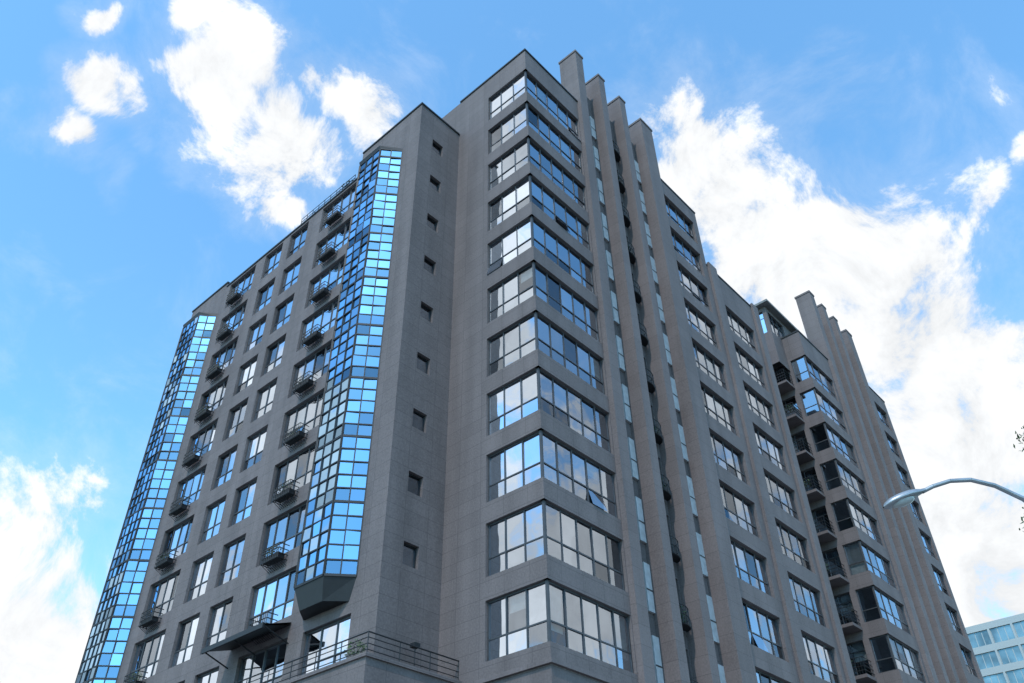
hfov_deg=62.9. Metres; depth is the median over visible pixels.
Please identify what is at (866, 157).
sky
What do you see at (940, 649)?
piers and trim
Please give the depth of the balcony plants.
39.31 m
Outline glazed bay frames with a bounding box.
[75,149,402,682]
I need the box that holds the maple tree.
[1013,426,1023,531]
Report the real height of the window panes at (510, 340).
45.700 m
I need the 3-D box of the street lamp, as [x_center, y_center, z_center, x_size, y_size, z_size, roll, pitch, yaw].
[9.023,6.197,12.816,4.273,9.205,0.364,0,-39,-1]
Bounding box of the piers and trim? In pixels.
[282,49,971,682]
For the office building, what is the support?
on the ground
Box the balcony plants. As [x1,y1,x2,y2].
[128,177,852,682]
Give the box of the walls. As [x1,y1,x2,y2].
[117,51,984,682]
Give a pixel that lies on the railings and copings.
(321, 594)
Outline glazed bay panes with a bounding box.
[76,150,401,682]
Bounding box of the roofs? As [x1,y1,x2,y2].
[242,289,797,331]
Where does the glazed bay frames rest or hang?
attached to the walls
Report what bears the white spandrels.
attached to the walls
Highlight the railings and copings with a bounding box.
[123,48,884,682]
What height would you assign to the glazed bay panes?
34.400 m
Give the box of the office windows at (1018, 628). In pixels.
[968,621,1023,682]
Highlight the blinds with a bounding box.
[174,86,949,677]
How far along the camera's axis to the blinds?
48.81 m
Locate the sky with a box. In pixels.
[0,0,1023,682]
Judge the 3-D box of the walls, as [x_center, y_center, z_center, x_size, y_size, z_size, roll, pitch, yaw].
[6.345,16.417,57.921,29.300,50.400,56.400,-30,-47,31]
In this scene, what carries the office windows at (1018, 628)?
in the office building
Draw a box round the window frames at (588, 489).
[128,71,977,682]
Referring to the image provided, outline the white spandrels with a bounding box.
[589,116,725,682]
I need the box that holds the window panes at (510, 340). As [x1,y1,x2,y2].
[130,74,973,682]
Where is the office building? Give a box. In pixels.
[965,613,1023,682]
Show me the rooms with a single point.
(538, 633)
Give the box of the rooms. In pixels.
[138,85,975,682]
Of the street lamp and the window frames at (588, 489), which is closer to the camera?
the street lamp
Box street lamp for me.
[883,478,1023,508]

